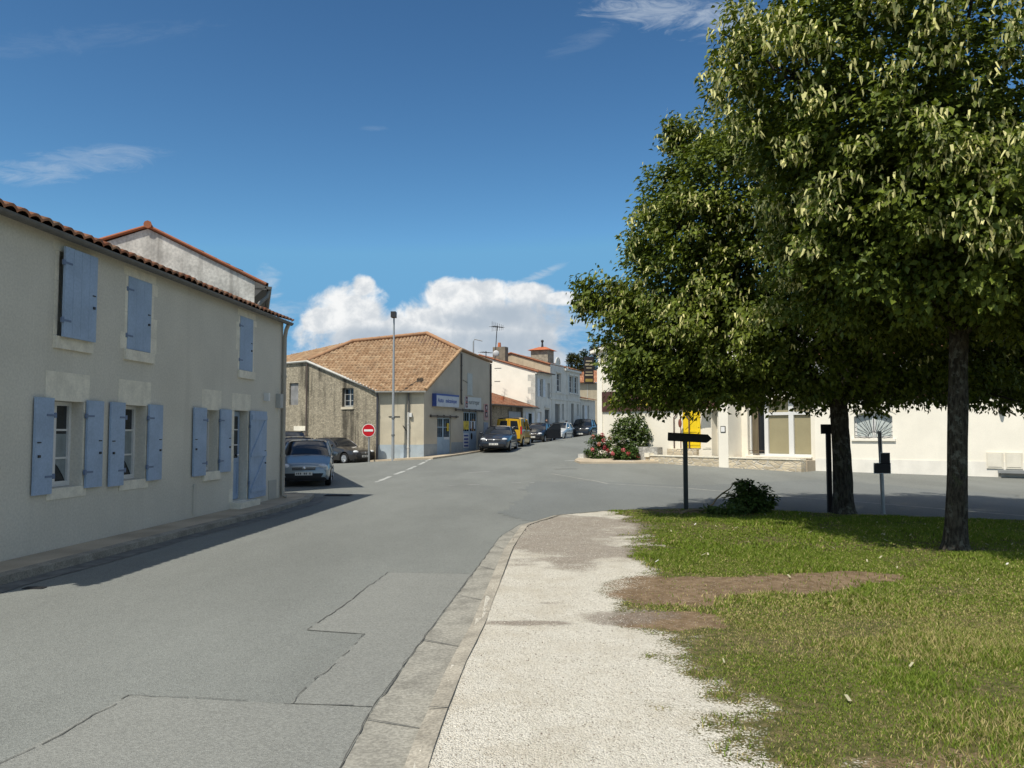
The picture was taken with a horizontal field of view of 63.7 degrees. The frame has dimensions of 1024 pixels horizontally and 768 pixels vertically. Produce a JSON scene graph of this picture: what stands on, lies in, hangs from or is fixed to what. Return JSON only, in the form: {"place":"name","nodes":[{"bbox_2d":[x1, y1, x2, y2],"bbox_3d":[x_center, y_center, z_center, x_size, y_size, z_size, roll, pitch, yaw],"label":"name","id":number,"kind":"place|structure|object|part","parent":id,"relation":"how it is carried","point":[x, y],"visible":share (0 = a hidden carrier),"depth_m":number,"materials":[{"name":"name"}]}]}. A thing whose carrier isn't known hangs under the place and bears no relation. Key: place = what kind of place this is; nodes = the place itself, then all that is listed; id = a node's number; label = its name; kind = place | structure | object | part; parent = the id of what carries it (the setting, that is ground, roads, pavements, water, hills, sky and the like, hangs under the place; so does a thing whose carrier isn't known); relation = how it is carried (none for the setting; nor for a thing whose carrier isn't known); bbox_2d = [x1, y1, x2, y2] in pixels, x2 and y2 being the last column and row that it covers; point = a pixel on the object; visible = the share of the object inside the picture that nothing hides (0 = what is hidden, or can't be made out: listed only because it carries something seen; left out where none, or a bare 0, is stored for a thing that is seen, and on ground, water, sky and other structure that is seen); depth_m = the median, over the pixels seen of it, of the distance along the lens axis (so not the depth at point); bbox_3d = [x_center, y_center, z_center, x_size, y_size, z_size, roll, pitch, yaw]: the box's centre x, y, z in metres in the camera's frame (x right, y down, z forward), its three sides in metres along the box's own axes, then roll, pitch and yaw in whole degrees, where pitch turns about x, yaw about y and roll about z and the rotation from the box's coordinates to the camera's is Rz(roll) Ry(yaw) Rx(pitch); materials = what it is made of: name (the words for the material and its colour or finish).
{"place":"outdoors","nodes":[
{"label":"outdoors","id":0,"kind":"place"},
{"bbox_2d":[0,198,293,561],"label":"house","id":1,"kind":"structure","parent":0,"point":[137,392],"depth_m":12.87,"materials":[{"name":"paint"}]},
{"bbox_2d":[52,402,71,486],"bbox_3d":[-6.443,0.843,11.555,0.056,1.194,0.756,0,-3,4],"label":"window","id":2,"kind":"structure","parent":1,"relation":"in","point":[62,424],"depth_m":11.78,"materials":[{"name":"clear glass"}]},
{"bbox_2d":[124,406,135,478],"bbox_3d":[-6.324,0.948,13.347,0.056,1.194,0.738,0,-3,4],"label":"window","id":3,"kind":"structure","parent":1,"relation":"in","point":[129,452],"depth_m":13.61,"materials":[{"name":"white glass"}]},
{"bbox_2d":[206,411,209,470],"bbox_3d":[-6.132,1.116,16.242,0.056,1.194,0.618,0,-3,4],"label":"window","id":4,"kind":"structure","parent":1,"relation":"in","point":[208,412],"depth_m":16.51,"materials":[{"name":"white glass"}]},
{"bbox_2d":[233,411,239,498],"bbox_3d":[-6.008,1.532,17.700,0.107,1.900,0.723,0,-3,4],"label":"door","id":5,"kind":"structure","parent":1,"relation":"in","point":[236,413],"depth_m":17.93,"materials":[{"name":"blue paint"}]},
{"bbox_2d":[0,494,306,571],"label":"pavement","id":6,"kind":"structure","parent":0,"point":[19,562],"depth_m":12.64,"materials":[{"name":"concrete"}]},
{"bbox_2d":[99,220,271,308],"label":"house","id":7,"kind":"structure","parent":0,"point":[147,240],"depth_m":22.32,"materials":[{"name":"white paint"}]},
{"bbox_2d":[349,441,541,462],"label":"pavement shop","id":8,"kind":"structure","parent":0,"point":[448,454],"depth_m":44.34,"materials":[{"name":"concrete"}]},
{"bbox_2d":[391,311,396,460],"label":"street lamp","id":9,"kind":"object","parent":8,"relation":"on","point":[393,314],"visible":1,"depth_m":43.35,"materials":[{"name":"metal"}]},
{"bbox_2d":[0,434,1023,767],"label":"road","id":10,"kind":"structure","parent":0,"point":[232,614],"depth_m":9.26,"materials":[{"name":"grey asphalt"}]},
{"bbox_2d":[22,586,46,588],"bbox_3d":[-5.200,2.228,8.972,0.220,0.036,0.100,0,-3,0],"label":"valve cover","id":11,"kind":"object","parent":10,"relation":"on","point":[35,587],"visible":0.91,"depth_m":8.94,"materials":[{"name":"metal"}]},
{"bbox_2d":[0,695,127,762],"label":"asphalt seam","id":12,"kind":"object","parent":10,"relation":"on","point":[67,730],"visible":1,"depth_m":4.70,"materials":[{"name":"black asphalt"}]},
{"bbox_2d":[0,493,313,584],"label":"kerb","id":13,"kind":"structure","parent":10,"relation":"on","point":[14,575],"depth_m":11.85,"materials":[{"name":"concrete"}]},
{"bbox_2d":[0,497,326,592],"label":"gutter","id":14,"kind":"object","parent":10,"relation":"on","point":[85,565],"visible":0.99,"depth_m":11.60,"materials":[{"name":"grey concrete"}]},
{"bbox_2d":[0,695,371,767],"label":"asphalt patch","id":15,"kind":"object","parent":10,"relation":"on","point":[129,731],"visible":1,"depth_m":4.58,"materials":[{"name":"grey asphalt"}]},
{"bbox_2d":[142,695,350,704],"bbox_3d":[-1.670,1.997,5.202,1.630,0.001,0.037,0,-3,8],"label":"asphalt seam","id":16,"kind":"object","parent":10,"relation":"on","point":[227,699],"visible":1,"depth_m":5.26,"materials":[{"name":"black asphalt"}]},
{"bbox_2d":[285,430,304,436],"bbox_3d":[-10.434,3.043,38.474,2.080,1.752,4.341,1,-3,-17],"label":"parked car","id":17,"kind":"object","parent":10,"relation":"on","point":[292,433],"visible":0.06,"depth_m":38.25,"materials":[{"name":"grey paint"}]},
{"bbox_2d":[285,436,313,445],"bbox_3d":[-8.616,2.842,32.876,2.020,1.521,4.041,1,-3,-14],"label":"parked car","id":18,"kind":"object","parent":10,"relation":"on","point":[288,438],"visible":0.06,"depth_m":32.93,"materials":[{"name":"blue paint"}]},
{"bbox_2d":[285,439,337,484],"bbox_3d":[-6.807,2.563,27.382,2.000,1.459,3.891,1,-3,-11],"label":"parked car","id":19,"kind":"object","parent":10,"relation":"on","point":[308,459],"visible":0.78,"depth_m":26.16,"materials":[{"name":"blue metal"}]},
{"bbox_2d":[293,633,364,702],"bbox_3d":[-1.308,2.046,6.046,0.040,0.001,1.784,0,-3,5],"label":"asphalt seam","id":20,"kind":"object","parent":10,"relation":"on","point":[323,673],"visible":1,"depth_m":5.74,"materials":[{"name":"black asphalt"}]},
{"bbox_2d":[324,494,351,495],"bbox_3d":[-4.648,2.985,22.063,0.720,0.046,0.440,0,-3,0],"label":"drain grate","id":21,"kind":"object","parent":10,"relation":"on","point":[338,495],"visible":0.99,"depth_m":21.98,"materials":[{"name":"metal"}]},
{"bbox_2d":[316,437,374,462],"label":"parked car","id":22,"kind":"object","parent":10,"relation":"on","point":[350,448],"visible":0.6,"depth_m":43.86,"materials":[{"name":"grey paint"}]},
{"bbox_2d":[308,572,387,628],"bbox_3d":[-1.621,2.190,8.519,0.044,0.001,2.909,0,-3,5],"label":"asphalt seam","id":23,"kind":"object","parent":10,"relation":"on","point":[346,602],"visible":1,"depth_m":8.14,"materials":[{"name":"black asphalt"}]},
{"bbox_2d":[362,424,374,461],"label":"no entry sign","id":24,"kind":"object","parent":10,"relation":"on","point":[368,430],"visible":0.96,"depth_m":43.44,"materials":[{"name":"metal"}]},
{"bbox_2d":[291,572,470,706],"bbox_3d":[-1.192,2.138,7.533,1.041,0.001,4.810,0,-3,4],"label":"asphalt patch","id":25,"kind":"object","parent":10,"relation":"on","point":[393,617],"visible":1,"depth_m":7.12,"materials":[{"name":"grey asphalt"}]},
{"bbox_2d":[342,522,530,767],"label":"gutter channel","id":26,"kind":"object","parent":10,"relation":"on","point":[407,697],"visible":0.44,"depth_m":5.49,"materials":[{"name":"concrete"}]},
{"bbox_2d":[367,718,418,727],"bbox_3d":[-0.670,1.956,4.747,0.408,0.001,0.011,-2,-4,26],"label":"channel joint","id":27,"kind":"object","parent":26,"relation":"on","point":[394,723],"visible":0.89,"depth_m":4.75,"materials":[{"name":"grey concrete"}]},
{"bbox_2d":[339,521,531,767],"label":"channel seam","id":28,"kind":"object","parent":26,"relation":"on","point":[400,670],"visible":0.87,"depth_m":5.62,"materials":[{"name":"black asphalt"}]},
{"bbox_2d":[479,426,517,450],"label":"parked car","id":29,"kind":"object","parent":10,"relation":"on","point":[498,436],"visible":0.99,"depth_m":47.65,"materials":[{"name":"blue paint"}]},
{"bbox_2d":[497,417,531,445],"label":"parked van","id":30,"kind":"object","parent":10,"relation":"on","point":[520,426],"visible":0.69,"depth_m":52.56,"materials":[{"name":"yellow paint"}]},
{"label":"back door","id":31,"kind":"part","parent":30,"relation":"part of","materials":[{"name":"yellow paint"}]},
{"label":"back door","id":32,"kind":"part","parent":30,"relation":"part of","materials":[{"name":"yellow paint"}]},
{"bbox_2d":[528,422,560,441],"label":"parked car","id":33,"kind":"object","parent":10,"relation":"on","point":[543,431],"visible":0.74,"depth_m":59.26,"materials":[{"name":"black paint"}]},
{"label":"open door","id":34,"kind":"part","parent":33,"relation":"part of","materials":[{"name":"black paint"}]},
{"bbox_2d":[551,422,572,439],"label":"parked car","id":35,"kind":"object","parent":10,"relation":"on","point":[566,429],"visible":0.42,"depth_m":66.08,"materials":[{"name":"silver metal"}]},
{"bbox_2d":[572,353,583,382],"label":"conifer","id":36,"kind":"object","parent":10,"relation":"on","point":[579,362],"visible":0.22,"depth_m":94.15,"materials":[{"name":"green plant"}]},
{"bbox_2d":[572,419,596,436],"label":"parked car","id":37,"kind":"object","parent":10,"relation":"on","point":[583,427],"visible":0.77,"depth_m":72.92,"materials":[{"name":"black paint"}]},
{"bbox_2d":[578,369,596,423],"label":"house","id":38,"kind":"structure","parent":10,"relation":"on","point":[588,390],"depth_m":89.53,"materials":[{"name":"beige paint"}]},
{"bbox_2d":[589,344,597,382],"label":"conifer","id":39,"kind":"object","parent":10,"relation":"on","point":[594,356],"visible":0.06,"depth_m":98.19,"materials":[{"name":"green plant"}]},
{"bbox_2d":[404,508,1016,767],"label":"kerb","id":40,"kind":"structure","parent":10,"relation":"on","point":[426,738],"depth_m":5.57,"materials":[{"name":"concrete"}]},
{"bbox_2d":[0,0,1023,382],"label":"sky","id":41,"kind":"structure","parent":0,"point":[446,166],"materials":[{"name":"blue"}]},
{"bbox_2d":[565,352,577,369],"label":"conifer","id":42,"kind":"object","parent":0,"point":[570,360],"visible":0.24,"depth_m":92.09,"materials":[{"name":"green plant"}]},
{"bbox_2d":[578,349,590,368],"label":"conifer","id":43,"kind":"object","parent":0,"point":[584,354],"visible":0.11,"depth_m":96.25,"materials":[{"name":"green plant"}]},
{"bbox_2d":[575,457,658,463],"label":"pavement","id":44,"kind":"structure","parent":0,"point":[610,460],"depth_m":38.12,"materials":[{"name":"concrete"}]},
{"bbox_2d":[578,454,626,460],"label":"flower bed edging","id":45,"kind":"object","parent":44,"relation":"on","point":[582,456],"visible":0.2,"depth_m":40.50,"materials":[{"name":"stone"}]},
{"bbox_2d":[583,433,613,458],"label":"hydrangea","id":46,"kind":"object","parent":45,"relation":"in","point":[594,452],"visible":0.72,"depth_m":40.22,"materials":[{"name":"green plant"}]},
{"bbox_2d":[611,443,639,459],"bbox_3d":[5.422,3.400,39.054,1.500,1.265,1.402,-1,-3,17],"label":"hydrangea","id":47,"kind":"object","parent":45,"relation":"in","point":[622,455],"visible":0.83,"depth_m":38.77,"materials":[{"name":"green plant"}]},
{"bbox_2d":[607,413,653,457],"bbox_3d":[5.962,2.686,39.559,2.802,2.640,1.681,0,-3,0],"label":"oleander","id":48,"kind":"object","parent":45,"relation":"in","point":[621,431],"visible":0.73,"depth_m":39.32,"materials":[{"name":"green plant"}]},
{"bbox_2d":[638,447,662,459],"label":"block wall","id":49,"kind":"structure","parent":44,"relation":"on","point":[643,452],"depth_m":38.21,"materials":[{"name":"concrete"}]},
{"bbox_2d":[413,509,1023,767],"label":"verge","id":50,"kind":"structure","parent":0,"point":[688,723],"depth_m":5.67,"materials":[{"name":"beige gravel"}]},
{"bbox_2d":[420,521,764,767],"bbox_3d":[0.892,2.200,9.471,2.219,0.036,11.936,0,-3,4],"label":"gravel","id":51,"kind":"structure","parent":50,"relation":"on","point":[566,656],"depth_m":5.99,"materials":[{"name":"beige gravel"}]},
{"bbox_2d":[668,432,711,508],"bbox_3d":[3.809,1.909,17.651,0.938,1.742,0.108,0,-3,3],"label":"direction sign","id":52,"kind":"object","parent":50,"relation":"on","point":[685,438],"visible":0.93,"depth_m":17.64,"materials":[{"name":"black metal"}]},
{"bbox_2d":[681,478,780,515],"bbox_3d":[4.429,2.372,16.756,2.145,0.912,1.149,0,-3,0],"label":"bush","id":53,"kind":"object","parent":50,"relation":"on","point":[759,501],"visible":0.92,"depth_m":16.68,"materials":[{"name":"green plant"}]},
{"bbox_2d":[565,71,1023,514],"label":"lime tree","id":54,"kind":"object","parent":50,"relation":"on","point":[705,308],"visible":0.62,"depth_m":15.10,"materials":[{"name":"green plant"}]},
{"bbox_2d":[608,508,1023,767],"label":"grass","id":55,"kind":"structure","parent":50,"relation":"on","point":[995,647],"depth_m":7.31,"materials":[{"name":"green plant"}]},
{"bbox_2d":[632,512,1012,700],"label":"fallen leaves","id":56,"kind":"object","parent":55,"relation":"on","point":[848,697],"visible":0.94,"depth_m":10.39,"materials":[{"name":"brown plant"}]},
{"bbox_2d":[820,424,831,512],"bbox_3d":[6.683,1.793,17.109,0.530,1.910,0.101,0,-3,0],"label":"direction sign","id":57,"kind":"object","parent":50,"relation":"on","point":[826,429],"visible":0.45,"depth_m":17.10,"materials":[{"name":"black metal"}]},
{"bbox_2d":[693,0,1023,551],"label":"lime tree","id":58,"kind":"object","parent":50,"relation":"on","point":[955,255],"visible":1,"depth_m":10.39,"materials":[{"name":"green plant"}]},
{"bbox_2d":[873,431,890,513],"bbox_3d":[7.707,1.863,17.104,0.495,1.772,0.252,3,-5,-44],"label":"sign post","id":59,"kind":"object","parent":50,"relation":"on","point":[882,467],"visible":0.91,"depth_m":17.07,"materials":[{"name":"metal"}]},
{"bbox_2d":[498,479,1023,520],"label":"side road","id":60,"kind":"structure","parent":0,"point":[545,499],"depth_m":20.74,"materials":[{"name":"grey asphalt"}]},
{"bbox_2d":[555,474,1023,515],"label":"forecourt channel","id":61,"kind":"object","parent":60,"relation":"on","point":[800,497],"visible":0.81,"depth_m":21.01,"materials":[{"name":"grey concrete"}]},
{"bbox_3d":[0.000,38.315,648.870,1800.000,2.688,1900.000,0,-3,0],"label":"ground","id":62,"kind":"structure","parent":0,"visible":0},
{"bbox_2d":[285,331,492,461],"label":"shop","id":63,"kind":"structure","parent":62,"relation":"on","point":[344,390],"depth_m":46.96,"materials":[{"name":"stone"}]},
{"bbox_2d":[345,388,352,406],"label":"window","id":64,"kind":"structure","parent":63,"relation":"in","point":[348,391],"depth_m":46.13,"materials":[{"name":"white glass"}]},
{"bbox_2d":[437,418,442,454],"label":"door","id":65,"kind":"structure","parent":63,"relation":"in","point":[439,420],"depth_m":45.82,"materials":[{"name":"blue paint"}]},
{"bbox_2d":[432,393,458,407],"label":"shop sign","id":66,"kind":"object","parent":63,"relation":"attached to","point":[443,400],"visible":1,"depth_m":45.71,"materials":[{"name":"white plastic"}]},
{"bbox_2d":[443,418,449,453],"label":"door","id":67,"kind":"structure","parent":63,"relation":"in","point":[446,421],"depth_m":46.52,"materials":[{"name":"blue paint"}]},
{"bbox_2d":[463,412,468,450],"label":"door","id":68,"kind":"structure","parent":63,"relation":"in","point":[465,414],"depth_m":48.86,"materials":[{"name":"blue paint"}]},
{"bbox_2d":[467,373,472,395],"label":"closed window","id":69,"kind":"structure","parent":63,"relation":"in","point":[469,376],"depth_m":49.22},
{"bbox_2d":[464,397,480,409],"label":"shop sign","id":70,"kind":"object","parent":63,"relation":"attached to","point":[472,403],"visible":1,"depth_m":49.43,"materials":[{"name":"white plastic"}]},
{"bbox_2d":[469,412,475,449],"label":"door","id":71,"kind":"structure","parent":63,"relation":"in","point":[472,415],"depth_m":49.70,"materials":[{"name":"blue paint"}]},
{"bbox_2d":[484,404,487,419],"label":"shop sign","id":72,"kind":"object","parent":63,"relation":"attached to","point":[485,411],"visible":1,"depth_m":51.22,"materials":[{"name":"red plastic"}]},
{"bbox_2d":[492,393,539,441],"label":"shed","id":73,"kind":"structure","parent":62,"relation":"on","point":[503,409],"depth_m":61.20,"materials":[{"name":"stone"}]},
{"bbox_2d":[509,411,520,417],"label":"door","id":74,"kind":"structure","parent":73,"relation":"in","point":[511,413],"depth_m":61.17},
{"bbox_2d":[528,413,531,423],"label":"window","id":75,"kind":"structure","parent":73,"relation":"in","point":[529,414],"depth_m":63.49,"materials":[{"name":"black glass"}]},
{"bbox_2d":[478,343,554,441],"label":"house","id":76,"kind":"structure","parent":62,"relation":"on","point":[522,383],"depth_m":65.86,"materials":[{"name":"paint"}]},
{"bbox_2d":[490,323,503,361],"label":"television aerial","id":77,"kind":"object","parent":76,"relation":"attached to","point":[495,353],"visible":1,"depth_m":62.18,"materials":[{"name":"metal"}]},
{"bbox_2d":[545,410,547,440],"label":"door","id":78,"kind":"structure","parent":76,"relation":"in","point":[546,411],"depth_m":67.45,"materials":[{"name":"grey wood"}]},
{"bbox_2d":[508,340,581,439],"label":"house","id":79,"kind":"structure","parent":62,"relation":"on","point":[565,396],"depth_m":71.19,"materials":[{"name":"white paint"}]},
{"bbox_2d":[555,404,557,421],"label":"door","id":80,"kind":"structure","parent":79,"relation":"in","point":[556,405],"depth_m":69.78,"materials":[{"name":"grey wood"}]},
{"bbox_2d":[556,373,558,391],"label":"window","id":81,"kind":"structure","parent":79,"relation":"in","point":[557,375],"depth_m":70.34,"materials":[{"name":"grey glass"}]},
{"bbox_2d":[571,404,572,424],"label":"door","id":82,"kind":"structure","parent":79,"relation":"in","point":[571,404],"depth_m":73.65,"materials":[{"name":"grey wood"}]},
{"bbox_2d":[580,397,594,419],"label":"house","id":83,"kind":"structure","parent":62,"relation":"on","point":[587,409],"depth_m":77.40,"materials":[{"name":"white paint"}]},
{"bbox_2d":[645,455,815,471],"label":"stone wall","id":84,"kind":"structure","parent":62,"relation":"on","point":[788,464],"depth_m":33.89,"materials":[{"name":"stone"}]},
{"bbox_2d":[589,329,1023,477],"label":"restaurant","id":85,"kind":"structure","parent":62,"relation":"on","point":[914,441],"depth_m":31.81,"materials":[{"name":"paint"}]},
{"bbox_2d":[584,354,597,383],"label":"hanging sign","id":86,"kind":"object","parent":85,"relation":"attached to","point":[588,373],"visible":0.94,"depth_m":44.57,"materials":[{"name":"metal"}]},
{"bbox_2d":[749,399,810,456],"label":"window","id":87,"kind":"structure","parent":85,"relation":"in","point":[785,432],"depth_m":34.09,"materials":[{"name":"white glass"}]},
{"bbox_2d":[855,411,892,438],"bbox_3d":[13.832,1.560,31.502,1.373,1.050,0.172,-2,-4,36],"label":"window","id":88,"kind":"structure","parent":85,"relation":"in","point":[865,428],"depth_m":31.52,"materials":[{"name":"metal"}]}
]}

